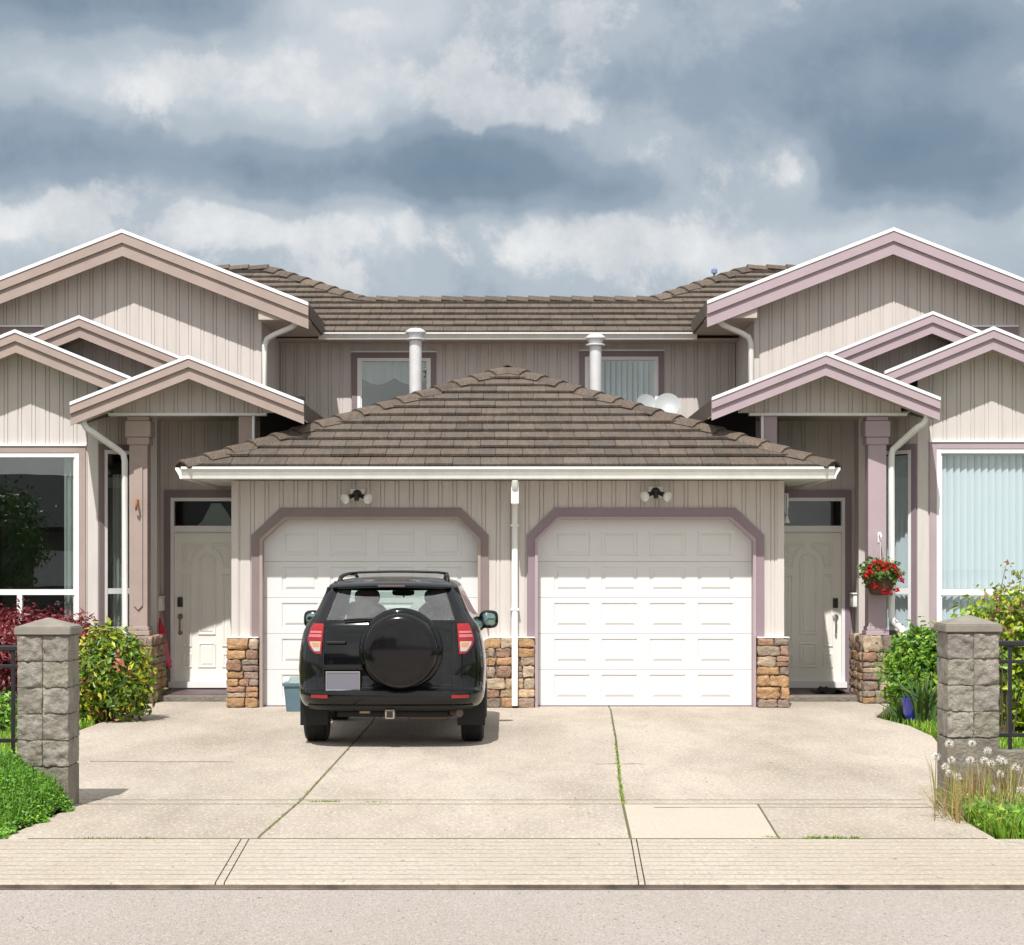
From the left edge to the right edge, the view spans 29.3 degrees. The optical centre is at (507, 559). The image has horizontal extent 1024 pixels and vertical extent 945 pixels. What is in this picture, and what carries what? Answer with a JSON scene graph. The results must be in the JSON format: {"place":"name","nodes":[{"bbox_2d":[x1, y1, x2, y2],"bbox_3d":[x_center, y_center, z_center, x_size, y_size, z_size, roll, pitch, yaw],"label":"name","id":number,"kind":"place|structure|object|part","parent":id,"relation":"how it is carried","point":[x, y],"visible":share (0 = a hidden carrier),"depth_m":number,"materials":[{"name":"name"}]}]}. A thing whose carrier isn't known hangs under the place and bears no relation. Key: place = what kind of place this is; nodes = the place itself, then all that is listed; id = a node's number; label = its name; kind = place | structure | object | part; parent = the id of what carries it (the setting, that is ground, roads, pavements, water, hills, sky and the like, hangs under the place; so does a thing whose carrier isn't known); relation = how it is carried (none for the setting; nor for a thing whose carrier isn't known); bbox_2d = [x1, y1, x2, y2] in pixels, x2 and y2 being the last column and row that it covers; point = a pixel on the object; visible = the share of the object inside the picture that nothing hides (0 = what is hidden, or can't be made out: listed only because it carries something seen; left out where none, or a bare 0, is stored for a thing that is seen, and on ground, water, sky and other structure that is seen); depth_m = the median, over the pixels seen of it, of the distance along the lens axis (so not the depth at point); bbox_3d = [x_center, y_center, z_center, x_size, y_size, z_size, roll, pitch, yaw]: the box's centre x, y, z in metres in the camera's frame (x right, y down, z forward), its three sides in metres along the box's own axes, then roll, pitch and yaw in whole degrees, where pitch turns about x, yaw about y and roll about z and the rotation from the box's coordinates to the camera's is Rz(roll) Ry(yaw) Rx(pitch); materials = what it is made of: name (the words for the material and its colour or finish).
{"place":"outdoors","nodes":[
{"label":"outdoors","id":0,"kind":"place"},
{"bbox_2d":[0,773,64,830],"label":"earth bank","id":1,"kind":"structure","parent":0,"point":[54,809],"depth_m":13.58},
{"bbox_2d":[0,745,74,838],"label":"ground cover","id":2,"kind":"object","parent":1,"relation":"on","point":[25,784],"visible":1,"depth_m":13.58,"materials":[{"name":"green plant"}]},
{"bbox_2d":[17,813,57,830],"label":"verge","id":3,"kind":"structure","parent":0,"point":[23,827],"depth_m":13.63,"materials":[{"name":"green plant"}]},
{"bbox_2d":[14,618,81,812],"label":"gate pillar","id":4,"kind":"structure","parent":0,"point":[48,654],"depth_m":14.15,"materials":[{"name":"stone"}]},
{"bbox_2d":[0,645,17,754],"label":"metal fence","id":5,"kind":"object","parent":4,"relation":"attached to","point":[12,740],"visible":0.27,"depth_m":14.35,"materials":[{"name":"black metal"}]},
{"bbox_2d":[0,710,99,753],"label":"grass","id":6,"kind":"structure","parent":0,"point":[7,733],"depth_m":20.37,"materials":[{"name":"green plant"}]},
{"bbox_2d":[0,703,100,729],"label":"lawn","id":7,"kind":"structure","parent":0,"point":[79,714],"depth_m":23.76,"materials":[{"name":"green plant"}]},
{"bbox_2d":[0,688,19,731],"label":"bush","id":8,"kind":"object","parent":7,"relation":"on","point":[4,720],"visible":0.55,"depth_m":20.50,"materials":[{"name":"green plant"}]},
{"bbox_2d":[0,598,116,703],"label":"red maple","id":9,"kind":"object","parent":7,"relation":"on","point":[8,635],"visible":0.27,"depth_m":22.72,"materials":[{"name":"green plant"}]},
{"bbox_2d":[78,616,168,723],"bbox_3d":[-4.425,1.273,21.888,1.191,1.308,1.131,0,0,-36],"label":"bush","id":10,"kind":"object","parent":7,"relation":"on","point":[119,654],"visible":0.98,"depth_m":21.65,"materials":[{"name":"green plant"}]},
{"bbox_2d":[5,636,844,701],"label":"ground","id":11,"kind":"structure","parent":0,"point":[534,683],"depth_m":29.18,"materials":[{"name":"beige concrete"}]},
{"bbox_2d":[5,702,993,840],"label":"driveway","id":12,"kind":"structure","parent":0,"point":[818,769],"depth_m":16.50,"materials":[{"name":"concrete"}]},
{"bbox_2d":[132,761,228,761],"bbox_3d":[-3.080,1.797,17.452,1.291,0.001,0.077,0,0,2],"label":"driveway crack","id":13,"kind":"object","parent":12,"relation":"on","point":[180,761],"visible":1,"depth_m":17.45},
{"bbox_2d":[282,676,299,710],"bbox_3d":[-2.457,1.599,23.350,0.420,0.397,0.400,0,0,0],"label":"storage bin","id":14,"kind":"object","parent":12,"relation":"on","point":[292,692],"visible":0.45,"depth_m":23.19,"materials":[{"name":"teal plastic"}]},
{"bbox_2d":[299,570,498,740],"bbox_3d":[-1.150,0.957,20.669,2.100,1.691,4.561,0,0,0],"label":"parked car","id":15,"kind":"object","parent":12,"relation":"on","point":[369,656],"visible":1,"depth_m":18.70,"materials":[{"name":"black paint"}]},
{"bbox_3d":[-0.398,0.450,19.503,0.127,0.260,0.561,0,0,0],"label":"side window","id":16,"kind":"part","parent":15,"relation":"part of","materials":[{"name":"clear glass"}]},
{"bbox_3d":[-0.398,0.450,20.195,0.127,0.260,0.859,0,0,0],"label":"side window","id":17,"kind":"part","parent":15,"relation":"part of","materials":[{"name":"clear glass"}]},
{"bbox_3d":[-0.398,0.450,20.821,0.127,0.260,0.915,0,0,0],"label":"side window","id":18,"kind":"part","parent":15,"relation":"part of","materials":[{"name":"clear glass"}]},
{"bbox_2d":[74,712,860,838],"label":"grass","id":19,"kind":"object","parent":12,"relation":"on","point":[621,792],"visible":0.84,"depth_m":14.56,"materials":[{"name":"green plant"}]},
{"bbox_2d":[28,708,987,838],"bbox_3d":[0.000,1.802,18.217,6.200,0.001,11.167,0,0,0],"label":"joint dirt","id":20,"kind":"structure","parent":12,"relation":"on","point":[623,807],"depth_m":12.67,"materials":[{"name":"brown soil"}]},
{"bbox_2d":[0,227,1023,707],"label":"duplex house","id":21,"kind":"structure","parent":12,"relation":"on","point":[508,461],"depth_m":24.89,"materials":[{"name":"paint"}]},
{"bbox_2d":[0,325,43,334],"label":"window","id":22,"kind":"structure","parent":21,"relation":"in","point":[27,329],"depth_m":27.95,"materials":[{"name":"purple plastic"}]},
{"bbox_2d":[0,444,128,626],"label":"window","id":23,"kind":"structure","parent":21,"relation":"in","point":[31,475],"depth_m":27.40,"materials":[{"name":"white plastic"}]},
{"bbox_2d":[64,457,72,619],"bbox_3d":[-5.565,-0.233,25.040,0.190,2.197,0.055,0,0,0],"label":"curtain","id":24,"kind":"object","parent":21,"relation":"hanging from","point":[68,527],"visible":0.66,"depth_m":25.04,"materials":[{"name":"white fabric"}]},
{"bbox_2d":[99,444,128,633],"bbox_3d":[-4.971,-0.242,25.155,0.084,2.451,0.665,0,0,45],"label":"window","id":25,"kind":"structure","parent":21,"relation":"in","point":[104,450],"depth_m":24.94,"materials":[{"name":"white plastic"}]},
{"bbox_2d":[113,474,128,626],"bbox_3d":[-4.981,-0.092,25.289,0.055,2.001,0.260,0,0,45],"label":"curtain","id":26,"kind":"object","parent":21,"relation":"hanging from","point":[117,542],"visible":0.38,"depth_m":25.25,"materials":[{"name":"white fabric"}]},
{"bbox_2d":[159,596,165,610],"bbox_3d":[-4.595,0.580,25.848,0.124,0.194,0.305,0,0,0],"label":"mailbox","id":27,"kind":"object","parent":21,"relation":"attached to","point":[161,603],"visible":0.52,"depth_m":25.74,"materials":[{"name":"white metal"}]},
{"bbox_2d":[158,614,171,668],"bbox_3d":[-4.449,1.071,25.491,0.188,0.719,0.112,0,0,17],"label":"hanging cloth","id":28,"kind":"object","parent":21,"relation":"hanging from","point":[161,629],"visible":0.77,"depth_m":25.46,"materials":[{"name":"red fabric"}]},
{"bbox_2d":[175,532,230,680],"bbox_3d":[-3.997,0.630,26.074,0.863,1.979,0.112,0,0,0],"label":"entry door","id":29,"kind":"structure","parent":21,"relation":"in","point":[202,559],"depth_m":26.08,"materials":[{"name":"beige wood"}]},
{"bbox_2d":[197,503,230,525],"bbox_3d":[-3.885,-0.585,26.149,0.510,0.324,0.028,0,0,0],"label":"curtain","id":30,"kind":"object","parent":21,"relation":"hanging from","point":[216,514],"visible":0.78,"depth_m":26.15,"materials":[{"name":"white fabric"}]},
{"bbox_2d":[340,489,372,503],"bbox_3d":[-1.831,-0.764,23.784,0.397,0.189,0.216,0,0,0],"label":"flood light","id":31,"kind":"object","parent":21,"relation":"attached to","point":[356,494],"visible":1,"depth_m":23.74,"materials":[{"name":"white plastic"}]},
{"bbox_2d":[264,520,477,705],"bbox_3d":[-1.675,0.650,24.048,2.670,2.300,0.046,0,0,0],"label":"garage door","id":32,"kind":"structure","parent":21,"relation":"in","point":[302,558],"depth_m":24.04,"materials":[{"name":"white metal"}]},
{"bbox_2d":[362,362,425,384],"bbox_3d":[-1.751,-2.899,30.300,1.029,0.400,0.030,0,0,0],"label":"curtain","id":33,"kind":"object","parent":21,"relation":"hanging from","point":[377,373],"visible":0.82,"depth_m":30.30,"materials":[{"name":"white fabric"}]},
{"bbox_2d":[351,351,436,409],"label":"window","id":34,"kind":"structure","parent":21,"relation":"in","point":[364,393],"depth_m":30.18,"materials":[{"name":"white plastic"}]},
{"bbox_2d":[589,360,653,401],"bbox_3d":[1.752,-2.694,30.340,1.010,0.814,0.079,0,0,0],"label":"vertical blind","id":35,"kind":"object","parent":21,"relation":"hanging from","point":[640,377],"visible":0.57,"depth_m":30.33,"materials":[{"name":"white fabric"}]},
{"bbox_2d":[579,349,664,400],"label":"window","id":36,"kind":"structure","parent":21,"relation":"in","point":[657,355],"depth_m":30.18,"materials":[{"name":"white plastic"}]},
{"bbox_2d":[538,520,751,705],"bbox_3d":[1.675,0.650,24.048,2.670,2.300,0.046,0,0,0],"label":"garage door","id":37,"kind":"structure","parent":21,"relation":"in","point":[631,612],"depth_m":24.04,"materials":[{"name":"white metal"}]},
{"bbox_2d":[637,394,655,406],"bbox_3d":[2.033,-1.955,28.591,0.222,0.918,0.289,0,0,36],"label":"satellite dish","id":38,"kind":"object","parent":21,"relation":"attached to","point":[647,400],"visible":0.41,"depth_m":28.64,"materials":[{"name":"metal"}]},
{"bbox_2d":[640,487,672,501],"bbox_3d":[1.797,-0.792,23.784,0.397,0.189,0.216,0,0,0],"label":"flood light","id":39,"kind":"object","parent":21,"relation":"attached to","point":[654,493],"visible":1,"depth_m":23.74,"materials":[{"name":"white plastic"}]},
{"bbox_2d":[655,393,679,413],"bbox_3d":[2.304,-1.935,28.288,0.308,0.938,0.267,0,0,43],"label":"satellite dish","id":40,"kind":"object","parent":21,"relation":"attached to","point":[668,402],"visible":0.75,"depth_m":28.32,"materials":[{"name":"metal"}]},
{"bbox_2d":[784,484,789,522],"bbox_3d":[3.538,-0.708,24.900,0.084,0.494,0.084,0,0,0],"label":"wind chime","id":41,"kind":"object","parent":21,"relation":"hanging from","point":[786,519],"visible":0.97,"depth_m":24.88,"materials":[{"name":"white metal"}]},
{"bbox_2d":[784,532,840,680],"bbox_3d":[3.998,0.630,26.069,0.863,1.979,0.121,0,0,0],"label":"entry door","id":42,"kind":"structure","parent":21,"relation":"in","point":[812,560],"depth_m":26.08,"materials":[{"name":"beige wood"}]},
{"bbox_2d":[849,593,856,606],"bbox_3d":[4.578,0.534,25.848,0.119,0.188,0.305,0,0,0],"label":"mailbox","id":43,"kind":"object","parent":21,"relation":"attached to","point":[853,599],"visible":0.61,"depth_m":25.71,"materials":[{"name":"white metal"}]},
{"bbox_2d":[878,532,881,542],"bbox_3d":[4.664,-0.275,24.560,0.040,0.130,0.166,0,0,0],"label":"plant hook","id":44,"kind":"object","parent":21,"relation":"attached to","point":[879,537],"visible":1,"depth_m":24.63,"materials":[{"name":"white metal"}]},
{"bbox_2d":[856,542,904,595],"bbox_3d":[4.644,0.121,24.456,0.605,0.676,0.549,0,0,0],"label":"flower basket","id":45,"kind":"object","parent":44,"relation":"hanging from","point":[881,576],"visible":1,"depth_m":24.30,"materials":[{"name":"red plant"}]},
{"bbox_2d":[886,455,907,626],"bbox_3d":[5.031,-0.222,25.239,0.060,2.221,0.489,0,0,-45],"label":"vertical blind","id":46,"kind":"object","parent":21,"relation":"hanging from","point":[901,524],"visible":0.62,"depth_m":25.20,"materials":[{"name":"white fabric"}]},
{"bbox_2d":[886,444,916,635],"bbox_3d":[4.971,-0.242,25.155,0.665,2.451,0.084,0,0,45],"label":"window","id":47,"kind":"structure","parent":21,"relation":"in","point":[910,449],"depth_m":24.93,"materials":[{"name":"white plastic"}]},
{"bbox_2d":[886,440,1023,633],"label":"window","id":48,"kind":"structure","parent":21,"relation":"in","point":[937,448],"depth_m":24.88,"materials":[{"name":"white plastic"}]},
{"bbox_2d":[942,454,1023,620],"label":"vertical blind","id":49,"kind":"object","parent":21,"relation":"hanging from","point":[982,518],"visible":0.67,"depth_m":25.02,"materials":[{"name":"white fabric"}]},
{"bbox_2d":[971,325,1018,335],"bbox_3d":[6.945,-2.847,27.955,0.670,0.972,0.050,0,0,0],"label":"window","id":50,"kind":"structure","parent":21,"relation":"in","point":[1013,329],"depth_m":27.95,"materials":[{"name":"purple plastic"}]},
{"bbox_2d":[624,804,776,845],"bbox_3d":[1.317,1.835,13.556,1.036,0.070,1.740,0,0,0],"label":"driveway patch","id":51,"kind":"object","parent":12,"relation":"in","point":[697,820],"visible":0.88,"depth_m":13.47,"materials":[{"name":"concrete"}]},
{"bbox_2d":[933,752,940,820],"bbox_3d":[2.949,1.572,13.508,0.063,0.495,0.064,0,0,0],"label":"dandelion","id":52,"kind":"object","parent":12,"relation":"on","point":[935,757],"visible":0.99,"depth_m":13.51,"materials":[{"name":"white plant"}]},
{"bbox_2d":[941,763,949,811],"bbox_3d":[3.121,1.634,13.987,0.066,0.373,0.066,0,0,0],"label":"dandelion","id":53,"kind":"object","parent":12,"relation":"on","point":[944,765],"visible":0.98,"depth_m":13.98,"materials":[{"name":"white plant"}]},
{"bbox_2d":[945,769,952,804],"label":"dandelion","id":54,"kind":"object","parent":12,"relation":"on","point":[948,772],"visible":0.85,"depth_m":13.86,"materials":[{"name":"white plant"}]},
{"bbox_2d":[945,739,953,799],"bbox_3d":[3.062,1.532,13.615,0.064,0.576,0.063,0,0,0],"label":"dandelion","id":55,"kind":"object","parent":12,"relation":"on","point":[949,743],"visible":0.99,"depth_m":13.61,"materials":[{"name":"white plant"}]},
{"bbox_2d":[947,755,955,793],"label":"dandelion","id":56,"kind":"object","parent":12,"relation":"on","point":[952,759],"visible":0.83,"depth_m":13.84,"materials":[{"name":"white plant"}]},
{"bbox_2d":[953,774,961,819],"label":"dandelion","id":57,"kind":"object","parent":12,"relation":"on","point":[959,777],"visible":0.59,"depth_m":13.58,"materials":[{"name":"white plant"}]},
{"bbox_2d":[0,889,1023,944],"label":"road","id":58,"kind":"structure","parent":0,"point":[511,916],"depth_m":10.07,"materials":[{"name":"grey asphalt"}]},
{"bbox_2d":[0,885,1023,888],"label":"kerb","id":59,"kind":"structure","parent":58,"relation":"on","point":[511,886],"depth_m":10.92,"materials":[{"name":"grey concrete"}]},
{"bbox_2d":[0,839,1023,884],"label":"sidewalk","id":60,"kind":"structure","parent":0,"point":[510,862],"depth_m":11.70,"materials":[{"name":"concrete"}]},
{"bbox_2d":[0,0,1023,296],"label":"sky","id":61,"kind":"structure","parent":0,"point":[371,148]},
{"bbox_2d":[809,686,849,693],"bbox_3d":[4.165,1.684,25.425,0.425,0.068,0.650,0,0,0],"label":"doormat","id":62,"kind":"object","parent":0,"point":[828,690],"visible":1,"depth_m":25.34,"materials":[{"name":"black rubber"}]},
{"bbox_2d":[878,703,1023,747],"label":"lawn","id":63,"kind":"structure","parent":0,"point":[886,713],"depth_m":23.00,"materials":[{"name":"green plant"}]},
{"bbox_2d":[870,690,908,722],"bbox_3d":[4.365,1.613,21.840,0.848,0.414,0.802,0,0,25],"label":"iris plant","id":64,"kind":"object","parent":63,"relation":"on","point":[899,712],"visible":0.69,"depth_m":21.86,"materials":[{"name":"green plant"}]},
{"bbox_2d":[872,616,939,718],"bbox_3d":[4.692,1.251,22.215,1.141,1.224,1.148,0,0,0],"label":"bush","id":65,"kind":"object","parent":63,"relation":"on","point":[918,645],"visible":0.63,"depth_m":22.00,"materials":[{"name":"green plant"}]},
{"bbox_2d":[900,696,914,721],"bbox_3d":[4.531,1.675,21.750,0.360,0.290,0.357,0,0,0],"label":"plant pot","id":66,"kind":"object","parent":63,"relation":"on","point":[907,709],"visible":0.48,"depth_m":21.65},
{"bbox_2d":[885,667,936,725],"bbox_3d":[4.596,1.501,21.453,0.667,0.637,0.877,0,0,-16],"label":"iris plant","id":67,"kind":"object","parent":63,"relation":"on","point":[924,704],"visible":0.84,"depth_m":21.46,"materials":[{"name":"green plant"}]},
{"bbox_2d":[933,572,1023,732],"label":"bush","id":68,"kind":"object","parent":63,"relation":"on","point":[1008,624],"visible":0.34,"depth_m":20.04,"materials":[{"name":"green plant"}]},
{"bbox_2d":[973,559,1023,737],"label":"rose bush","id":69,"kind":"object","parent":63,"relation":"on","point":[997,609],"visible":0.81,"depth_m":19.88,"materials":[{"name":"green plant"}]},
{"bbox_2d":[909,750,1023,838],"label":"grass","id":70,"kind":"structure","parent":0,"point":[997,815],"depth_m":13.42,"materials":[{"name":"green plant"}]},
{"label":"verge","id":71,"kind":"structure","parent":0,"visible":0},
{"bbox_2d":[934,615,1001,805],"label":"gate pillar","id":72,"kind":"structure","parent":71,"relation":"on","point":[968,691],"depth_m":14.15,"materials":[{"name":"stone"}]},
{"bbox_2d":[965,756,973,793],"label":"dandelion","id":73,"kind":"object","parent":71,"relation":"on","point":[970,761],"visible":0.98,"depth_m":13.64,"materials":[{"name":"white plant"}]},
{"bbox_2d":[966,739,976,792],"bbox_3d":[3.265,1.543,13.814,0.074,0.555,0.063,0,0,-36],"label":"dandelion","id":74,"kind":"object","parent":71,"relation":"on","point":[971,743],"visible":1,"depth_m":13.81,"materials":[{"name":"white plant"}]},
{"bbox_2d":[980,757,988,783],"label":"dandelion","id":75,"kind":"object","parent":71,"relation":"on","point":[984,760],"visible":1,"depth_m":13.66,"materials":[{"name":"white plant"}]},
{"bbox_2d":[983,746,991,774],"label":"dandelion","id":76,"kind":"object","parent":71,"relation":"on","point":[987,750],"visible":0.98,"depth_m":13.87,"materials":[{"name":"white plant"}]},
{"bbox_2d":[987,759,995,787],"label":"dandelion","id":77,"kind":"object","parent":71,"relation":"on","point":[990,763],"visible":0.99,"depth_m":13.72,"materials":[{"name":"white plant"}]},
{"bbox_2d":[996,755,1003,791],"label":"dandelion","id":78,"kind":"object","parent":71,"relation":"on","point":[997,759],"visible":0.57,"depth_m":13.95,"materials":[{"name":"white plant"}]},
{"bbox_2d":[997,770,1003,792],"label":"dandelion","id":79,"kind":"object","parent":71,"relation":"on","point":[998,774],"visible":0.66,"depth_m":13.88,"materials":[{"name":"white plant"}]},
{"bbox_2d":[999,757,1007,801],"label":"dandelion","id":80,"kind":"object","parent":71,"relation":"on","point":[1004,761],"visible":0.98,"depth_m":13.59,"materials":[{"name":"white plant"}]},
{"bbox_2d":[999,748,1023,791],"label":"wall","id":81,"kind":"structure","parent":71,"relation":"on","point":[1006,753],"depth_m":14.27,"materials":[{"name":"stone"}]},
{"bbox_2d":[999,641,1023,748],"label":"metal fence","id":82,"kind":"object","parent":81,"relation":"on","point":[1009,661],"visible":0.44,"depth_m":14.35,"materials":[{"name":"black metal"}]},
{"bbox_2d":[1012,763,1020,779],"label":"dandelion","id":83,"kind":"object","parent":71,"relation":"on","point":[1014,767],"visible":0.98,"depth_m":13.61,"materials":[{"name":"white plant"}]}
]}

